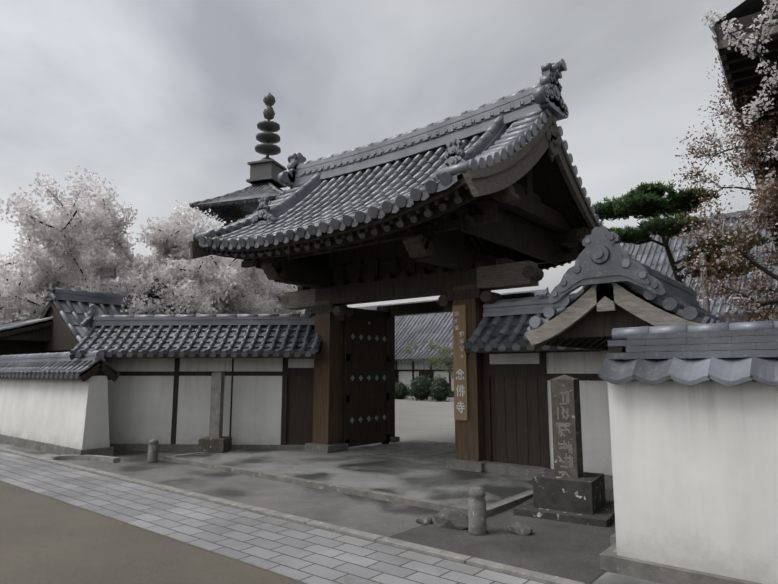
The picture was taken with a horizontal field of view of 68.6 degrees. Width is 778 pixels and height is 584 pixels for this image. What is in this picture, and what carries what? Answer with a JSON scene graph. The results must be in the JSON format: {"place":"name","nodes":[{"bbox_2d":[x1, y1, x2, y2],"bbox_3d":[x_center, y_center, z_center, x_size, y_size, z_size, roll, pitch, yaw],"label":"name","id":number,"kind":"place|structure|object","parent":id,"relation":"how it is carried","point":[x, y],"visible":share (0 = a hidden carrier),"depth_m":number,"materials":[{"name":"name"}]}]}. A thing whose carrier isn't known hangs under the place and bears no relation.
{"place":"outdoors","nodes":[
{"label":"outdoors","id":0,"kind":"place"},
{"bbox_2d":[0,322,42,331],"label":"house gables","id":1,"kind":"object","parent":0,"point":[22,326],"depth_m":16.65,"materials":[{"name":"brown wood"}]},
{"bbox_2d":[0,339,54,354],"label":"house walls","id":2,"kind":"structure","parent":0,"point":[12,347],"depth_m":16.52,"materials":[{"name":"brown wood"}]},
{"bbox_2d":[0,278,165,340],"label":"house roof","id":3,"kind":"structure","parent":2,"relation":"on","point":[40,332],"depth_m":16.37,"materials":[{"name":"grey tile"}]},
{"bbox_2d":[0,434,113,455],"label":"footing wall","id":4,"kind":"structure","parent":0,"point":[43,446],"depth_m":11.51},
{"bbox_2d":[33,282,131,298],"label":"house roof","id":5,"kind":"structure","parent":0,"point":[42,295],"depth_m":31.45,"materials":[{"name":"grey tile"}]},
{"bbox_2d":[39,283,204,350],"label":"house roof","id":6,"kind":"structure","parent":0,"point":[72,306],"depth_m":16.72,"materials":[{"name":"grey tile"}]},
{"bbox_2d":[0,481,305,583],"bbox_3d":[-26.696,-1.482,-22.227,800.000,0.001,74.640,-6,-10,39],"label":"road asphalt","id":7,"kind":"structure","parent":0,"point":[44,539],"depth_m":5.17,"materials":[{"name":"grey asphalt"}]},
{"bbox_2d":[0,480,307,583],"bbox_3d":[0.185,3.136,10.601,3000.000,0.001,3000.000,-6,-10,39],"label":"curb","id":8,"kind":"structure","parent":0,"point":[172,538],"depth_m":5.60,"materials":[{"name":"grey concrete"}]},
{"bbox_2d":[0,376,109,449],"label":"plaster wall","id":9,"kind":"structure","parent":8,"relation":"on","point":[71,413],"depth_m":11.73,"materials":[{"name":"white paint"}]},
{"bbox_2d":[0,350,119,381],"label":"wall coping","id":10,"kind":"object","parent":9,"relation":"on","point":[55,365],"depth_m":12.06,"materials":[{"name":"grey tile"}]},
{"bbox_2d":[114,451,191,463],"bbox_3d":[-4.415,3.356,12.256,2.750,0.001,3.200,-6,-10,39],"label":"ground patch","id":11,"kind":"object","parent":8,"relation":"on","point":[138,456],"depth_m":11.32,"materials":[{"name":"grey concrete"}]},
{"bbox_2d":[147,439,158,462],"bbox_3d":[-4.307,2.898,10.412,0.189,0.420,0.189,-6,-10,39],"label":"stone post","id":12,"kind":"object","parent":11,"relation":"on","point":[152,456],"visible":0.96,"depth_m":10.35,"materials":[{"name":"grey stone"}]},
{"bbox_2d":[192,371,231,452],"bbox_3d":[-3.464,2.416,11.472,0.820,1.644,0.820,0,-8,3],"label":"monument","id":13,"kind":"object","parent":11,"relation":"on","point":[215,441],"visible":0.71,"depth_m":11.37,"materials":[{"name":"stone"}]},
{"bbox_2d":[110,444,304,451],"bbox_3d":[-3.818,3.238,11.863,4.865,0.150,0.260,0,-8,3],"label":"wall base","id":14,"kind":"object","parent":8,"relation":"on","point":[161,447],"depth_m":11.76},
{"bbox_2d":[105,358,313,444],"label":"plaster wall","id":15,"kind":"structure","parent":14,"relation":"on","point":[140,409],"depth_m":11.96,"materials":[{"name":"white paint"}]},
{"bbox_2d":[69,304,320,359],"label":"wing roof","id":16,"kind":"structure","parent":15,"relation":"on","point":[213,335],"depth_m":11.87,"materials":[{"name":"grey tile"}]},
{"bbox_2d":[287,376,313,444],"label":"wing panel","id":17,"kind":"structure","parent":15,"relation":"attached to","point":[300,412],"depth_m":11.85,"materials":[{"name":"brown wood"}]},
{"bbox_2d":[58,459,439,536],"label":"paved forecourt","id":18,"kind":"structure","parent":8,"relation":"on","point":[376,516],"depth_m":7.50,"materials":[{"name":"grey concrete"}]},
{"bbox_2d":[51,454,120,462],"bbox_3d":[-5.575,3.086,10.570,1.398,0.090,0.348,-1,-8,10],"label":"kerb curve","id":19,"kind":"object","parent":18,"relation":"on","point":[110,459],"visible":0.77,"depth_m":10.57,"materials":[{"name":"stone"}]},
{"bbox_2d":[416,515,431,524],"bbox_3d":[0.383,2.467,6.190,0.198,0.081,0.155,-6,-10,39],"label":"corner rock","id":20,"kind":"object","parent":18,"relation":"on","point":[424,519],"visible":1,"depth_m":6.14,"materials":[{"name":"grey stone"}]},
{"bbox_2d":[224,216,300,313],"bbox_3d":[-8.646,1.197,39.131,4.000,12.181,4.000,-3,-8,19],"label":"pagoda","id":21,"kind":"object","parent":8,"relation":"on","point":[228,220],"visible":0.07,"depth_m":38.57,"materials":[{"name":"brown wood"}]},
{"bbox_2d":[189,182,282,222],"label":"pagoda roof","id":22,"kind":"structure","parent":21,"relation":"on","point":[241,202],"depth_m":39.02,"materials":[{"name":"grey tile"}]},
{"bbox_2d":[246,92,286,187],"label":"pagoda finial","id":23,"kind":"object","parent":22,"relation":"on","point":[267,168],"visible":0.98,"depth_m":40.20,"materials":[{"name":"grey metal"}]},
{"bbox_2d":[0,451,545,583],"bbox_3d":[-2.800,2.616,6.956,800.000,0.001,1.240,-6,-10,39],"label":"pavement pavers","id":24,"kind":"object","parent":8,"relation":"on","point":[303,553],"visible":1,"depth_m":5.72,"materials":[{"name":"grey stone"}]},
{"bbox_2d":[0,447,584,583],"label":"pavement kerb","id":25,"kind":"structure","parent":24,"relation":"on","point":[503,568],"depth_m":5.80,"materials":[{"name":"stone"}]},
{"bbox_2d":[0,442,662,583],"bbox_3d":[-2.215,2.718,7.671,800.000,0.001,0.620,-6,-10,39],"label":"gutter strip","id":26,"kind":"object","parent":8,"relation":"on","point":[605,577],"depth_m":4.56,"materials":[{"name":"concrete"}]},
{"bbox_2d":[178,441,532,505],"bbox_3d":[-0.035,3.064,10.336,6.500,0.070,4.600,-6,-10,39],"label":"concrete apron","id":27,"kind":"object","parent":8,"relation":"on","point":[436,481],"visible":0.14,"depth_m":8.96,"materials":[{"name":"grey concrete"}]},
{"bbox_2d":[163,448,532,516],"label":"apron kerb","id":28,"kind":"structure","parent":27,"relation":"on","point":[504,504],"depth_m":7.60,"materials":[{"name":"stone"}]},
{"bbox_2d":[305,436,489,471],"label":"pillar base stones","id":29,"kind":"object","parent":27,"relation":"on","point":[466,465],"visible":0.42,"depth_m":11.10,"materials":[{"name":"grey stone"}]},
{"bbox_2d":[313,284,484,461],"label":"gate pillars","id":30,"kind":"structure","parent":29,"relation":"on","point":[470,439],"depth_m":11.35,"materials":[{"name":"brown wood"}]},
{"bbox_2d":[339,320,345,443],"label":"gate door jambs","id":31,"kind":"object","parent":30,"relation":"attached to","point":[342,385],"visible":0.14,"depth_m":11.66,"materials":[{"name":"brown wood"}]},
{"bbox_2d":[344,307,389,446],"bbox_3d":[-0.467,1.832,12.280,0.100,2.910,1.450,-6,-10,39],"label":"gate door","id":32,"kind":"structure","parent":31,"relation":"attached to","point":[365,357],"depth_m":12.23,"materials":[{"name":"brown wood"}]},
{"bbox_2d":[350,321,385,422],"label":"door studs","id":33,"kind":"object","parent":32,"relation":"attached to","point":[368,378],"visible":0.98,"depth_m":12.22,"materials":[{"name":"metal"}]},
{"bbox_2d":[346,440,454,462],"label":"gateway slabs","id":34,"kind":"structure","parent":27,"relation":"on","point":[438,452],"depth_m":11.42,"materials":[{"name":"stone"}]},
{"bbox_2d":[241,150,582,436],"bbox_3d":[0.264,0.288,11.099,6.000,5.440,3.850,-6,-10,39],"label":"gate frame","id":35,"kind":"object","parent":27,"relation":"on","point":[387,268],"visible":0.58,"depth_m":10.57,"materials":[{"name":"brown wood"}]},
{"bbox_2d":[198,128,587,269],"bbox_3d":[0.280,-1.564,11.379,6.260,2.233,5.211,-6,-10,39],"label":"gate roof timber","id":36,"kind":"object","parent":35,"relation":"on","point":[551,189],"visible":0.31,"depth_m":9.90,"materials":[{"name":"brown wood"}]},
{"bbox_2d":[189,112,600,258],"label":"gate bargeboards","id":37,"kind":"object","parent":36,"relation":"attached to","point":[513,168],"visible":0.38,"depth_m":8.99,"materials":[{"name":"wood"}]},
{"bbox_2d":[193,58,602,249],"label":"gate roof tiles","id":38,"kind":"object","parent":36,"relation":"on","point":[352,187],"visible":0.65,"depth_m":10.39,"materials":[{"name":"grey tile"}]},
{"bbox_2d":[209,191,471,256],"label":"eave end tiles","id":39,"kind":"object","parent":38,"relation":"attached to","point":[458,199],"visible":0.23,"depth_m":8.69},
{"bbox_2d":[285,261,538,309],"bbox_3d":[0.059,-0.044,10.891,5.790,0.365,0.325,-6,-10,39],"label":"wooden beam","id":40,"kind":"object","parent":35,"relation":"attached to","point":[501,276],"visible":0.75,"depth_m":9.37,"materials":[{"name":"brown wood"}]},
{"bbox_2d":[235,185,591,317],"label":"beam ends","id":41,"kind":"object","parent":35,"relation":"attached to","point":[419,246],"visible":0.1,"depth_m":9.07,"materials":[{"name":"brown wood"}]},
{"bbox_2d":[453,305,467,419],"bbox_3d":[1.191,1.168,9.533,0.250,1.900,0.035,-6,-10,39],"label":"vertical signboard","id":42,"kind":"object","parent":35,"relation":"attached to","point":[459,362],"visible":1,"depth_m":9.52,"materials":[{"name":"brown wood"}]},
{"bbox_2d":[454,311,464,412],"bbox_3d":[1.178,1.157,9.519,0.185,1.701,0.004,-6,-10,39],"label":"sign lettering","id":43,"kind":"object","parent":42,"relation":"attached to","point":[460,386],"visible":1,"depth_m":9.48},
{"bbox_2d":[599,543,762,583],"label":"wall footing","id":44,"kind":"object","parent":8,"relation":"on","point":[611,561],"depth_m":4.47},
{"bbox_2d":[592,180,770,282],"bbox_3d":[8.481,0.353,16.872,5.130,7.358,4.818,-6,-10,39],"label":"pine tree","id":45,"kind":"object","parent":8,"relation":"on","point":[649,201],"visible":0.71,"depth_m":16.60,"materials":[{"name":"green plant"}]},
{"bbox_2d":[608,380,777,583],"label":"plaster wall","id":46,"kind":"structure","parent":8,"relation":"on","point":[695,475],"depth_m":4.42,"materials":[{"name":"white paint"}]},
{"bbox_2d":[599,320,777,386],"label":"wall coping","id":47,"kind":"object","parent":46,"relation":"on","point":[730,354],"depth_m":4.57,"materials":[{"name":"grey tile"}]},
{"bbox_2d":[0,0,757,312],"label":"sky","id":48,"kind":"structure","parent":0,"point":[162,100],"materials":[{"name":"grey"}]},
{"bbox_2d":[395,396,454,442],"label":"courtyard gravel","id":49,"kind":"structure","parent":0,"point":[429,419],"depth_m":19.38,"materials":[{"name":"beige gravel"}]},
{"bbox_2d":[0,166,305,324],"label":"cherry tree","id":50,"kind":"object","parent":49,"relation":"on","point":[226,285],"visible":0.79,"depth_m":19.15,"materials":[{"name":"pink plant"}]},
{"bbox_2d":[395,381,409,398],"bbox_3d":[0.538,6.076,34.993,1.627,1.230,1.626,-6,-10,39],"label":"round shrub","id":51,"kind":"object","parent":49,"relation":"on","point":[401,390],"visible":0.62,"depth_m":34.55,"materials":[{"name":"green plant"}]},
{"bbox_2d":[408,374,431,399],"bbox_3d":[1.910,5.667,33.556,1.619,1.720,1.682,-6,-10,39],"label":"shrub","id":52,"kind":"object","parent":49,"relation":"on","point":[420,385],"visible":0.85,"depth_m":33.12,"materials":[{"name":"green plant"}]},
{"bbox_2d":[401,340,453,378],"bbox_3d":[2.780,4.721,35.004,4.060,3.666,1.934,-1,-8,4],"label":"maple tree","id":53,"kind":"object","parent":49,"relation":"on","point":[433,361],"visible":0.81,"depth_m":34.95,"materials":[{"name":"green plant"}]},
{"bbox_2d":[428,374,451,401],"bbox_3d":[2.898,5.508,32.247,1.405,1.715,1.430,-6,-10,39],"label":"shrub","id":54,"kind":"object","parent":49,"relation":"on","point":[440,387],"visible":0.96,"depth_m":31.85,"materials":[{"name":"green plant"}]},
{"bbox_2d":[699,252,709,311],"bbox_3d":[7.358,1.264,13.093,0.150,4.402,0.143,-6,-10,39],"label":"trunk","id":55,"kind":"object","parent":49,"relation":"on","point":[706,304],"visible":0.16,"depth_m":13.23,"materials":[{"name":"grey wood"}]},
{"bbox_2d":[670,58,777,321],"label":"old cherry tree","id":56,"kind":"object","parent":49,"relation":"on","point":[767,193],"visible":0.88,"depth_m":8.84,"materials":[{"name":"pink plant"}]},
{"bbox_2d":[716,7,777,252],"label":"roof eaves","id":57,"kind":"object","parent":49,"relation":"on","point":[742,72],"visible":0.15,"depth_m":8.00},
{"bbox_2d":[717,15,777,251],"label":"annex eave fascia","id":58,"kind":"structure","parent":57,"relation":"attached to","point":[723,45],"depth_m":7.22,"materials":[{"name":"wood"}]},
{"bbox_2d":[397,350,453,390],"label":"hall walls","id":59,"kind":"structure","parent":0,"point":[405,377],"depth_m":39.52,"materials":[{"name":"white paint"}]},
{"bbox_2d":[395,360,453,396],"bbox_3d":[0.209,5.853,40.712,18.000,3.000,0.100,-6,-10,39],"label":"timber framing","id":60,"kind":"object","parent":59,"relation":"attached to","point":[422,372],"visible":0.04,"depth_m":38.85,"materials":[{"name":"brown wood"}]},
{"bbox_2d":[353,287,549,360],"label":"tiled roof","id":61,"kind":"structure","parent":59,"relation":"on","point":[421,329],"depth_m":41.34,"materials":[{"name":"grey tile"}]},
{"bbox_2d":[389,517,610,583],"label":"forecourt soil","id":62,"kind":"structure","parent":0,"point":[565,554],"depth_m":5.34,"materials":[{"name":"grey soil"}]},
{"bbox_2d":[433,508,467,529],"bbox_3d":[0.668,2.408,6.064,0.455,0.165,0.257,-6,-10,39],"label":"corner rock","id":63,"kind":"object","parent":62,"relation":"on","point":[448,518],"visible":0.94,"depth_m":5.98,"materials":[{"name":"grey stone"}]},
{"bbox_2d":[468,486,486,535],"bbox_3d":[0.899,2.226,5.814,0.193,0.470,0.193,-6,-10,39],"label":"stone post","id":64,"kind":"object","parent":62,"relation":"on","point":[477,523],"visible":0.94,"depth_m":5.75,"materials":[{"name":"grey stone"}]},
{"bbox_2d":[507,521,531,534],"bbox_3d":[1.339,2.399,5.810,0.260,0.095,0.209,-6,-10,39],"label":"corner rock","id":65,"kind":"object","parent":62,"relation":"on","point":[518,528],"visible":1,"depth_m":5.74,"materials":[{"name":"grey stone"}]},
{"bbox_2d":[490,377,542,466],"bbox_3d":[2.023,2.031,9.061,0.940,1.360,0.061,-6,-10,39],"label":"wooden door","id":66,"kind":"structure","parent":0,"point":[516,419],"depth_m":9.03,"materials":[{"name":"brown wood"}]},
{"bbox_2d":[463,293,595,354],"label":"roof wall","id":67,"kind":"structure","parent":0,"point":[506,321],"depth_m":8.98,"materials":[{"name":"grey tile"}]},
{"bbox_2d":[481,350,612,475],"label":"wall","id":68,"kind":"structure","parent":0,"point":[595,428],"depth_m":8.58,"materials":[{"name":"white paint"}]},
{"bbox_2d":[484,462,612,489],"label":"footing wall","id":69,"kind":"structure","parent":0,"point":[513,469],"depth_m":8.70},
{"bbox_2d":[489,489,615,538],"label":"forecourt soil","id":70,"kind":"structure","parent":0,"point":[589,530],"depth_m":6.11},
{"bbox_2d":[513,375,614,527],"bbox_3d":[2.127,1.785,6.795,1.020,1.589,1.020,-5,-9,32],"label":"monument","id":71,"kind":"object","parent":70,"relation":"on","point":[567,489],"visible":1,"depth_m":6.60,"materials":[{"name":"stone"}]},
{"bbox_2d":[610,533,615,545],"bbox_3d":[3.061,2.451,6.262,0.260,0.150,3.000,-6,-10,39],"label":"rock","id":72,"kind":"object","parent":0,"point":[612,539],"visible":0.07,"depth_m":5.18,"materials":[{"name":"grey stone"}]},
{"bbox_2d":[606,336,628,352],"bbox_3d":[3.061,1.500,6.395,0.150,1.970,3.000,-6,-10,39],"label":"wooden beam","id":73,"kind":"structure","parent":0,"point":[616,349],"depth_m":5.38,"materials":[{"name":"brown wood"}]},
{"bbox_2d":[527,257,724,350],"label":"wing roof","id":74,"kind":"structure","parent":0,"point":[593,328],"depth_m":5.56,"materials":[{"name":"beige wood"}]},
{"bbox_2d":[524,283,700,345],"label":"wing bargeboards","id":75,"kind":"object","parent":74,"relation":"attached to","point":[606,297],"visible":0.9,"depth_m":5.28,"materials":[{"name":"brown wood"}]},
{"bbox_2d":[529,226,703,327],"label":"wing gable tiles","id":76,"kind":"object","parent":74,"relation":"on","point":[603,257],"visible":0.98,"depth_m":5.24,"materials":[{"name":"grey ceramic"}]},
{"bbox_2d":[699,295,777,322],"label":"hall walls","id":77,"kind":"structure","parent":0,"point":[735,317],"depth_m":27.33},
{"bbox_2d":[618,208,777,316],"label":"hall roof","id":78,"kind":"structure","parent":77,"relation":"on","point":[650,254],"depth_m":33.14,"materials":[{"name":"grey tile"}]},
{"bbox_2d":[700,0,777,159],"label":"blossom branch","id":79,"kind":"object","parent":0,"point":[761,27],"visible":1,"depth_m":6.75,"materials":[{"name":"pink plant"}]},
{"bbox_2d":[709,0,777,254],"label":"annex roof","id":80,"kind":"structure","parent":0,"point":[746,8],"depth_m":7.38,"materials":[{"name":"grey tile"}]}
]}

